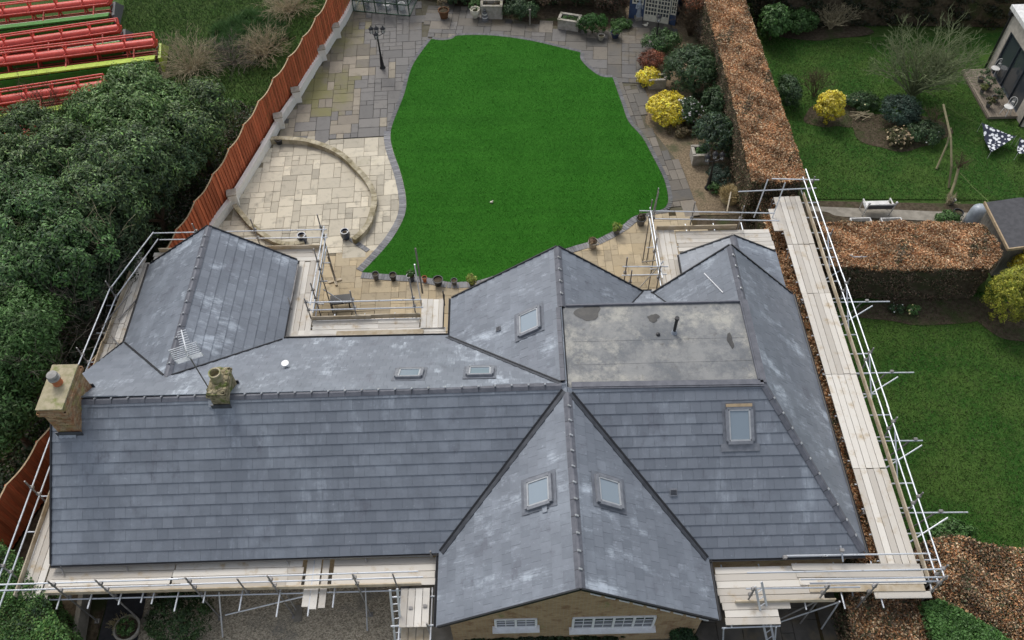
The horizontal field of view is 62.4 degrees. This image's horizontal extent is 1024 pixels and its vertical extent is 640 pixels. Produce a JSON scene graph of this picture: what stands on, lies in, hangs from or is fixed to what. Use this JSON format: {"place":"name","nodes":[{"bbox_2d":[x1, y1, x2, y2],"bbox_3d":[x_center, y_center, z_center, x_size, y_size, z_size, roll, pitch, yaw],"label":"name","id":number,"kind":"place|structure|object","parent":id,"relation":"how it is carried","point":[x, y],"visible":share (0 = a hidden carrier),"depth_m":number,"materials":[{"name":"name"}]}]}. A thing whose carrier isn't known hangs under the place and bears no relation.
{"place":"outdoors","nodes":[
{"label":"outdoors","id":0,"kind":"place"},
{"bbox_2d":[20,556,108,639],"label":"front garden soil","id":1,"kind":"structure","parent":0,"point":[97,608],"depth_m":28.95,"materials":[{"name":"soil"}]},
{"bbox_2d":[0,539,82,639],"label":"hedge","id":2,"kind":"object","parent":1,"relation":"on","point":[36,618],"visible":0.86,"depth_m":26.61,"materials":[{"name":"plant"}]},
{"bbox_2d":[98,585,146,639],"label":"tarmac strip","id":3,"kind":"object","parent":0,"point":[135,606],"depth_m":28.87,"materials":[{"name":"asphalt"}]},
{"bbox_2d":[113,614,140,639],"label":"stone planter","id":4,"kind":"object","parent":3,"relation":"on","point":[130,630],"visible":1,"depth_m":28.07,"materials":[{"name":"stone"}]},
{"bbox_2d":[0,0,347,489],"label":"rough grass field","id":5,"kind":"structure","parent":0,"point":[147,6],"depth_m":49.11,"materials":[{"name":"plant"}]},
{"bbox_2d":[0,377,41,456],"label":"evergreen tree","id":6,"kind":"object","parent":5,"relation":"on","point":[17,411],"visible":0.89,"depth_m":30.28,"materials":[{"name":"green plant"}]},
{"bbox_2d":[0,283,78,402],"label":"evergreen tree","id":7,"kind":"object","parent":5,"relation":"on","point":[21,332],"visible":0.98,"depth_m":30.66,"materials":[{"name":"green plant"}]},
{"bbox_2d":[0,66,89,149],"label":"evergreen tree","id":8,"kind":"object","parent":5,"relation":"on","point":[41,99],"visible":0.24,"depth_m":39.42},
{"bbox_2d":[0,98,96,188],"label":"evergreen tree","id":9,"kind":"object","parent":5,"relation":"on","point":[45,148],"visible":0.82,"depth_m":36.37,"materials":[{"name":"green plant"}]},
{"bbox_2d":[0,73,104,126],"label":"harvester header","id":10,"kind":"object","parent":5,"relation":"on","point":[5,100],"visible":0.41,"depth_m":44.20,"materials":[{"name":"red paint"}]},
{"bbox_2d":[0,159,120,314],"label":"evergreen tree","id":11,"kind":"object","parent":5,"relation":"on","point":[19,248],"visible":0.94,"depth_m":32.84,"materials":[{"name":"green plant"}]},
{"bbox_2d":[0,0,123,40],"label":"harvester header","id":12,"kind":"object","parent":5,"relation":"on","point":[116,9],"visible":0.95,"depth_m":49.07,"materials":[{"name":"red paint"}]},
{"bbox_2d":[0,18,132,71],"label":"harvester header","id":13,"kind":"object","parent":5,"relation":"on","point":[60,36],"visible":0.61,"depth_m":47.32,"materials":[{"name":"red paint"}]},
{"bbox_2d":[1,252,136,345],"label":"evergreen tree","id":14,"kind":"object","parent":5,"relation":"on","point":[94,336],"visible":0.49,"depth_m":33.43,"materials":[{"name":"plant"}]},
{"bbox_2d":[0,31,168,94],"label":"harvester header","id":15,"kind":"object","parent":5,"relation":"on","point":[9,78],"visible":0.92,"depth_m":46.30,"materials":[{"name":"red paint"}]},
{"bbox_2d":[35,210,150,335],"bbox_3d":[-17.252,-1.940,35.259,3.804,4.478,5.981,20,55,16],"label":"evergreen tree","id":16,"kind":"object","parent":5,"relation":"on","point":[100,275],"visible":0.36,"depth_m":33.94,"materials":[{"name":"green plant"}]},
{"bbox_2d":[53,121,187,247],"bbox_3d":[-16.929,-5.249,36.865,5.086,5.953,6.481,-1,52,0],"label":"evergreen tree","id":17,"kind":"object","parent":5,"relation":"on","point":[124,186],"visible":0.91,"depth_m":35.09,"materials":[{"name":"green plant"}]},
{"bbox_2d":[55,58,199,142],"bbox_3d":[-17.789,-9.140,40.137,5.738,5.539,5.482,23,57,18],"label":"evergreen tree","id":18,"kind":"object","parent":5,"relation":"on","point":[125,95],"visible":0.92,"depth_m":38.55,"materials":[{"name":"green plant"}]},
{"bbox_2d":[0,97,263,493],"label":"ivy undergrowth","id":19,"kind":"object","parent":5,"relation":"on","point":[184,204],"visible":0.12,"depth_m":38.81,"materials":[{"name":"green plant"}]},
{"bbox_2d":[105,131,207,244],"bbox_3d":[-16.282,-5.256,37.749,3.622,4.537,7.438,10,53,9],"label":"evergreen tree","id":20,"kind":"object","parent":5,"relation":"on","point":[187,162],"visible":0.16,"depth_m":37.50,"materials":[{"name":"green plant"}]},
{"bbox_2d":[0,0,349,551],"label":"fence","id":21,"kind":"object","parent":5,"relation":"on","point":[14,493],"visible":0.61,"depth_m":39.96,"materials":[{"name":"wood"}]},
{"bbox_2d":[142,23,230,83],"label":"bramble","id":22,"kind":"object","parent":5,"relation":"on","point":[189,68],"visible":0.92,"depth_m":46.61,"materials":[{"name":"plant"}]},
{"bbox_2d":[144,75,240,170],"bbox_3d":[-15.205,-8.983,40.615,3.516,4.494,6.280,7,53,7],"label":"evergreen tree","id":23,"kind":"object","parent":5,"relation":"on","point":[199,126],"visible":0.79,"depth_m":39.72,"materials":[{"name":"green plant"}]},
{"bbox_2d":[124,0,338,113],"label":"rough grass","id":24,"kind":"structure","parent":5,"relation":"on","point":[210,24],"depth_m":49.80,"materials":[{"name":"green plant"}]},
{"bbox_2d":[201,29,266,80],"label":"bush","id":25,"kind":"object","parent":5,"relation":"on","point":[235,61],"visible":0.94,"depth_m":47.16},
{"bbox_2d":[206,5,289,54],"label":"tall grass","id":26,"kind":"structure","parent":5,"relation":"on","point":[236,19],"depth_m":49.39,"materials":[{"name":"green plant"}]},
{"bbox_2d":[232,16,293,68],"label":"bramble","id":27,"kind":"object","parent":5,"relation":"on","point":[263,46],"visible":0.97,"depth_m":47.61,"materials":[{"name":"plant"}]},
{"bbox_2d":[253,0,322,25],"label":"bramble","id":28,"kind":"object","parent":5,"relation":"on","point":[289,6],"visible":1,"depth_m":49.91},
{"bbox_2d":[138,576,409,639],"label":"driveway gravel","id":29,"kind":"structure","parent":0,"point":[344,618],"depth_m":28.63,"materials":[{"name":"gravel"}]},
{"bbox_2d":[142,583,213,639],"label":"ivy bush","id":30,"kind":"object","parent":29,"relation":"on","point":[184,624],"visible":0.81,"depth_m":27.61,"materials":[{"name":"green plant"}]},
{"bbox_2d":[0,492,435,636],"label":"scaffold","id":31,"kind":"object","parent":29,"relation":"on","point":[280,575],"visible":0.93,"depth_m":27.12,"materials":[{"name":"wood"}]},
{"bbox_2d":[218,136,405,258],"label":"cream patio paving","id":32,"kind":"structure","parent":0,"point":[290,186],"depth_m":40.97,"materials":[{"name":"stone"}]},
{"bbox_2d":[232,204,304,244],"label":"curved wall","id":33,"kind":"structure","parent":32,"relation":"on","point":[245,218],"depth_m":39.12,"materials":[{"name":"stone"}]},
{"bbox_2d":[270,136,376,243],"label":"curved wall","id":34,"kind":"structure","parent":32,"relation":"on","point":[360,234],"depth_m":41.92,"materials":[{"name":"stone"}]},
{"bbox_2d":[277,0,427,142],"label":"patio paving","id":35,"kind":"structure","parent":0,"point":[353,90],"depth_m":46.54,"materials":[{"name":"stone"}]},
{"bbox_2d":[12,0,755,555],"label":"garden soil","id":36,"kind":"structure","parent":0,"point":[546,12],"depth_m":49.76,"materials":[{"name":"soil"}]},
{"bbox_2d":[0,232,157,606],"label":"scaffold","id":37,"kind":"object","parent":36,"relation":"on","point":[123,309],"visible":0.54,"depth_m":33.25,"materials":[{"name":"metal"}]},
{"bbox_2d":[209,0,355,227],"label":"garden wall","id":38,"kind":"structure","parent":36,"relation":"on","point":[233,195],"depth_m":43.76,"materials":[{"name":"stone"}]},
{"bbox_2d":[502,0,539,20],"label":"dark shrub","id":39,"kind":"object","parent":36,"relation":"on","point":[519,7],"visible":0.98,"depth_m":49.09,"materials":[{"name":"green plant"}]},
{"bbox_2d":[625,4,739,214],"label":"planting bed gravel","id":40,"kind":"structure","parent":36,"relation":"on","point":[697,177],"depth_m":42.65,"materials":[{"name":"gravel"}]},
{"bbox_2d":[641,27,682,55],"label":"green shrub","id":41,"kind":"object","parent":40,"relation":"on","point":[662,39],"visible":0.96,"depth_m":46.87,"materials":[{"name":"green plant"}]},
{"bbox_2d":[645,90,687,127],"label":"forsythia","id":42,"kind":"object","parent":40,"relation":"on","point":[665,99],"visible":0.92,"depth_m":43.08,"materials":[{"name":"yellow plant"}]},
{"bbox_2d":[667,0,705,35],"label":"bare shrub","id":43,"kind":"object","parent":40,"relation":"on","point":[689,18],"visible":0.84,"depth_m":47.46,"materials":[{"name":"brown plant"}]},
{"bbox_2d":[661,43,718,92],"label":"dark shrub","id":44,"kind":"object","parent":40,"relation":"on","point":[700,67],"visible":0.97,"depth_m":43.97,"materials":[{"name":"green plant"}]},
{"bbox_2d":[677,96,703,124],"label":"flowering shrub","id":45,"kind":"object","parent":40,"relation":"on","point":[692,111],"visible":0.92,"depth_m":42.88,"materials":[{"name":"green plant"}]},
{"bbox_2d":[691,111,733,157],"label":"dark shrub","id":46,"kind":"object","parent":40,"relation":"on","point":[721,124],"visible":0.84,"depth_m":41.17,"materials":[{"name":"green plant"}]},
{"bbox_2d":[701,85,725,113],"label":"green shrub","id":47,"kind":"object","parent":40,"relation":"on","point":[715,92],"visible":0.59,"depth_m":43.05,"materials":[{"name":"green plant"}]},
{"bbox_2d":[687,0,807,225],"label":"hedge","id":48,"kind":"object","parent":36,"relation":"on","point":[764,148],"visible":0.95,"depth_m":40.50,"materials":[{"name":"plant"}]},
{"bbox_2d":[749,194,900,577],"bbox_3d":[11.993,1.717,33.339,1.952,2.059,17.196,-1,52,0],"label":"hedge","id":49,"kind":"object","parent":36,"relation":"on","point":[786,267],"visible":0.17,"depth_m":32.75,"materials":[{"name":"plant"}]},
{"bbox_2d":[408,585,452,639],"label":"front path","id":50,"kind":"structure","parent":0,"point":[443,633],"depth_m":28.28,"materials":[{"name":"concrete"}]},
{"bbox_2d":[391,573,433,639],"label":"scaffold","id":51,"kind":"object","parent":50,"relation":"on","point":[421,619],"visible":0.94,"depth_m":26.32,"materials":[{"name":"wood"}]},
{"bbox_2d":[356,131,636,287],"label":"lawn edging blocks","id":52,"kind":"structure","parent":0,"point":[384,243],"depth_m":39.05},
{"bbox_2d":[299,210,707,332],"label":"terrace paving","id":53,"kind":"structure","parent":0,"point":[612,255],"depth_m":37.64,"materials":[{"name":"stone"}]},
{"bbox_2d":[153,214,445,335],"bbox_3d":[-8.878,-1.334,34.339,12.500,4.914,5.152,-1,52,0],"label":"scaffold","id":54,"kind":"object","parent":53,"relation":"on","point":[366,324],"visible":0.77,"depth_m":33.39,"materials":[{"name":"metal"}]},
{"bbox_2d":[622,188,778,290],"bbox_3d":[7.830,-2.793,35.056,6.902,4.929,4.508,-1,52,0],"label":"scaffold","id":55,"kind":"object","parent":53,"relation":"on","point":[687,240],"visible":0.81,"depth_m":35.61,"materials":[{"name":"metal"}]},
{"bbox_2d":[363,35,667,281],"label":"artificial lawn","id":56,"kind":"structure","parent":0,"point":[543,146],"depth_m":42.28,"materials":[{"name":"plastic"}]},
{"bbox_2d":[387,33,672,216],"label":"lawn edging setts","id":57,"kind":"structure","parent":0,"point":[655,157],"depth_m":45.58,"materials":[{"name":"stone"}]},
{"bbox_2d":[420,0,677,85],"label":"back path paving","id":58,"kind":"structure","parent":0,"point":[616,58],"depth_m":48.75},
{"bbox_2d":[480,0,502,18],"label":"stone planter","id":59,"kind":"object","parent":58,"relation":"on","point":[493,8],"visible":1,"depth_m":49.42,"materials":[{"name":"stone"}]},
{"bbox_2d":[575,12,608,32],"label":"green shrub","id":60,"kind":"object","parent":58,"relation":"on","point":[594,19],"visible":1,"depth_m":47.99,"materials":[{"name":"green plant"}]},
{"bbox_2d":[637,48,664,67],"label":"red shrub","id":61,"kind":"object","parent":58,"relation":"on","point":[655,55],"visible":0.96,"depth_m":46.04,"materials":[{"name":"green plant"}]},
{"bbox_2d":[628,0,683,25],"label":"summer house","id":62,"kind":"structure","parent":58,"relation":"on","point":[651,10],"depth_m":48.76,"materials":[{"name":"wood"}]},
{"bbox_2d":[97,3,1008,639],"bbox_3d":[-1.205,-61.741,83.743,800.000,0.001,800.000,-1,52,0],"label":"ground","id":63,"kind":"structure","parent":0,"point":[887,31],"depth_m":48.23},
{"bbox_2d":[73,594,91,639],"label":"wall","id":64,"kind":"structure","parent":63,"relation":"on","point":[81,619],"depth_m":28.34,"materials":[{"name":"concrete"}]},
{"bbox_2d":[35,225,868,639],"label":"bungalow","id":65,"kind":"object","parent":63,"relation":"on","point":[557,441],"visible":1,"depth_m":27.41,"materials":[{"name":"tile"}]},
{"bbox_2d":[391,367,427,380],"bbox_3d":[-3.478,1.826,28.687,1.124,0.681,0.977,-1,52,0],"label":"roof window","id":66,"kind":"structure","parent":65,"relation":"in","point":[400,373],"depth_m":28.53,"materials":[{"name":"glass"}]},
{"bbox_2d":[463,365,496,378],"bbox_3d":[-1.088,1.762,28.707,1.124,0.669,0.960,-1,52,0],"label":"roof window","id":67,"kind":"structure","parent":65,"relation":"in","point":[470,371],"depth_m":28.57,"materials":[{"name":"glass"}]},
{"bbox_2d":[493,618,539,633],"bbox_3d":[0.120,9.487,26.284,1.480,0.855,0.240,-1,52,0],"label":"window","id":68,"kind":"structure","parent":65,"relation":"in","point":[521,625],"depth_m":26.51,"materials":[{"name":"white plastic"}]},
{"bbox_2d":[514,302,544,341],"bbox_3d":[0.610,0.069,30.073,1.053,0.739,1.230,-1,52,0],"label":"roof window","id":69,"kind":"structure","parent":65,"relation":"in","point":[528,322],"depth_m":29.99,"materials":[{"name":"glass"}]},
{"bbox_2d":[521,469,556,515],"bbox_3d":[0.815,5.296,25.979,1.066,0.755,1.200,-1,52,0],"label":"roof window","id":70,"kind":"structure","parent":65,"relation":"in","point":[537,491],"depth_m":25.91,"materials":[{"name":"glass"}]},
{"bbox_2d":[591,470,626,514],"bbox_3d":[2.985,5.293,25.979,1.072,0.748,1.200,-1,52,0],"label":"roof window","id":71,"kind":"structure","parent":65,"relation":"in","point":[608,491],"depth_m":25.90,"materials":[{"name":"glass"}]},
{"bbox_2d":[569,615,656,634],"bbox_3d":[3.172,9.505,26.394,2.740,1.125,0.240,-1,52,0],"label":"window","id":72,"kind":"structure","parent":65,"relation":"in","point":[642,623],"depth_m":26.63,"materials":[{"name":"white plastic"}]},
{"bbox_2d":[721,402,759,451],"bbox_3d":[7.345,3.429,27.264,1.240,0.904,1.329,-1,52,0],"label":"roof window","id":73,"kind":"structure","parent":65,"relation":"in","point":[738,419],"depth_m":27.23,"materials":[{"name":"glass"}]},
{"bbox_2d":[465,635,626,639],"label":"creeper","id":74,"kind":"object","parent":63,"relation":"on","point":[583,637],"visible":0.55,"depth_m":27.55,"materials":[{"name":"green plant"}]},
{"bbox_2d":[831,548,930,639],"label":"hedge","id":75,"kind":"object","parent":63,"relation":"on","point":[870,617],"visible":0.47,"depth_m":26.80,"materials":[{"name":"plant"}]},
{"bbox_2d":[746,0,1023,30],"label":"hedge","id":76,"kind":"object","parent":63,"relation":"on","point":[981,13],"visible":0.77,"depth_m":47.88,"materials":[{"name":"plant"}]},
{"bbox_2d":[813,219,1002,300],"bbox_3d":[16.830,-2.643,36.424,7.465,2.307,3.140,-1,52,0],"label":"hedge","id":77,"kind":"object","parent":63,"relation":"on","point":[932,260],"visible":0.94,"depth_m":35.65,"materials":[{"name":"plant"}]},
{"bbox_2d":[917,597,1012,639],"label":"hedge","id":78,"kind":"object","parent":63,"relation":"on","point":[944,619],"visible":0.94,"depth_m":26.12,"materials":[{"name":"plant"}]},
{"bbox_2d":[913,531,1023,639],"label":"hedge","id":79,"kind":"object","parent":63,"relation":"on","point":[984,581],"visible":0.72,"depth_m":27.49,"materials":[{"name":"plant"}]},
{"bbox_2d":[616,82,699,216],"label":"side path paving","id":80,"kind":"structure","parent":0,"point":[636,99],"depth_m":42.29,"materials":[{"name":"stone"}]},
{"bbox_2d":[651,592,840,639],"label":"side yard paving","id":81,"kind":"structure","parent":0,"point":[828,631],"depth_m":28.25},
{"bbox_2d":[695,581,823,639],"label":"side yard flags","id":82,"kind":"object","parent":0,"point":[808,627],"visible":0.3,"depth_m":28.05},
{"bbox_2d":[714,546,948,639],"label":"scaffold","id":83,"kind":"object","parent":82,"relation":"on","point":[804,583],"visible":0.95,"depth_m":26.52,"materials":[{"name":"wood"}]},
{"bbox_2d":[801,201,974,244],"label":"hedge foot soil","id":84,"kind":"structure","parent":0,"point":[941,207],"depth_m":39.91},
{"bbox_2d":[979,197,1023,275],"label":"shed","id":85,"kind":"structure","parent":84,"relation":"on","point":[1002,221],"depth_m":36.43,"materials":[{"name":"fabric"}]},
{"bbox_2d":[810,206,966,221],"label":"neighbour path","id":86,"kind":"structure","parent":0,"point":[884,213],"depth_m":39.62,"materials":[{"name":"concrete"}]},
{"bbox_2d":[757,32,1023,201],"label":"neighbour lawn","id":87,"kind":"structure","parent":0,"point":[988,39],"depth_m":42.84,"materials":[{"name":"plant"}]},
{"bbox_2d":[757,2,792,39],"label":"laurel","id":88,"kind":"object","parent":87,"relation":"on","point":[774,20],"visible":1,"depth_m":46.57,"materials":[{"name":"green plant"}]},
{"bbox_2d":[777,73,803,107],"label":"dark shrub","id":89,"kind":"object","parent":87,"relation":"on","point":[793,91],"visible":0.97,"depth_m":43.67,"materials":[{"name":"green plant"}]},
{"bbox_2d":[767,25,873,40],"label":"flower bed","id":90,"kind":"object","parent":87,"relation":"on","point":[827,33],"visible":0.66,"depth_m":48.36,"materials":[{"name":"soil"}]},
{"bbox_2d":[788,6,820,33],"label":"green shrub","id":91,"kind":"object","parent":90,"relation":"on","point":[805,17],"visible":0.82,"depth_m":47.45,"materials":[{"name":"green plant"}]},
{"bbox_2d":[809,2,861,28],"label":"bare shrub","id":92,"kind":"object","parent":90,"relation":"on","point":[831,24],"visible":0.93,"depth_m":47.83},
{"bbox_2d":[804,105,867,126],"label":"flower bed","id":93,"kind":"object","parent":87,"relation":"on","point":[843,122],"visible":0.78,"depth_m":43.81,"materials":[{"name":"soil"}]},
{"bbox_2d":[813,89,846,124],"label":"forsythia","id":94,"kind":"object","parent":93,"relation":"on","point":[834,101],"visible":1,"depth_m":42.55,"materials":[{"name":"yellow plant"}]},
{"bbox_2d":[845,89,882,110],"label":"dark shrub","id":95,"kind":"object","parent":87,"relation":"on","point":[858,96],"visible":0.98,"depth_m":43.99,"materials":[{"name":"green plant"}]},
{"bbox_2d":[851,114,952,151],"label":"flower bed","id":96,"kind":"object","parent":87,"relation":"on","point":[863,125],"visible":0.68,"depth_m":43.10,"materials":[{"name":"soil"}]},
{"bbox_2d":[885,125,913,148],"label":"dried hydrangea","id":97,"kind":"object","parent":96,"relation":"on","point":[900,136],"visible":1,"depth_m":42.14,"materials":[{"name":"beige plant"}]},
{"bbox_2d":[879,93,923,126],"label":"dark shrub","id":98,"kind":"object","parent":96,"relation":"on","point":[907,106],"visible":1,"depth_m":42.66,"materials":[{"name":"green plant"}]},
{"bbox_2d":[904,116,946,147],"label":"dark shrub","id":99,"kind":"object","parent":96,"relation":"on","point":[934,133],"visible":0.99,"depth_m":42.16,"materials":[{"name":"green plant"}]},
{"bbox_2d":[862,1,997,97],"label":"wispy tree","id":100,"kind":"object","parent":87,"relation":"on","point":[915,87],"visible":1,"depth_m":42.96,"materials":[{"name":"plant"}]},
{"bbox_2d":[961,69,1017,118],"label":"deck","id":101,"kind":"structure","parent":87,"relation":"on","point":[993,110],"depth_m":44.23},
{"bbox_2d":[979,123,1015,156],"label":"patterned cloth","id":102,"kind":"object","parent":87,"relation":"on","point":[994,138],"visible":1,"depth_m":42.06,"materials":[{"name":"white fabric"}]},
{"bbox_2d":[832,290,1023,554],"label":"neighbour lower lawn","id":103,"kind":"structure","parent":0,"point":[952,424],"depth_m":32.91,"materials":[{"name":"plant"}]},
{"bbox_2d":[738,169,967,592],"bbox_3d":[12.598,1.504,32.338,5.241,3.826,18.200,-1,52,0],"label":"scaffold","id":104,"kind":"object","parent":103,"relation":"on","point":[850,406],"visible":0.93,"depth_m":30.92,"materials":[{"name":"wood"}]},
{"bbox_2d":[853,297,984,324],"bbox_3d":[17.526,-0.386,36.065,6.008,0.001,1.521,-1,52,0],"label":"flower bed","id":105,"kind":"object","parent":103,"relation":"on","point":[921,320],"visible":0.81,"depth_m":36.04,"materials":[{"name":"soil"}]},
{"bbox_2d":[925,516,978,541],"bbox_3d":[15.359,7.399,29.575,1.846,0.892,1.157,-1,52,0],"label":"green shrub","id":106,"kind":"object","parent":103,"relation":"on","point":[954,526],"visible":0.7,"depth_m":29.40,"materials":[{"name":"green plant"}]},
{"bbox_2d":[971,302,1023,340],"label":"flower bed","id":107,"kind":"object","parent":103,"relation":"on","point":[1016,332],"visible":0.7,"depth_m":35.56,"materials":[{"name":"soil"}]},
{"bbox_2d":[980,264,1023,323],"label":"conifer","id":108,"kind":"object","parent":107,"relation":"on","point":[1014,277],"visible":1,"depth_m":34.02,"materials":[{"name":"yellow plant"}]},
{"bbox_2d":[984,4,1023,126],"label":"neighbour house","id":109,"kind":"structure","parent":0,"point":[1009,75],"depth_m":43.78,"materials":[{"name":"white paint"}]},
{"bbox_2d":[992,32,1023,111],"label":"sliding door","id":110,"kind":"structure","parent":109,"relation":"in","point":[1010,76],"depth_m":43.93,"materials":[{"name":"black glass"}]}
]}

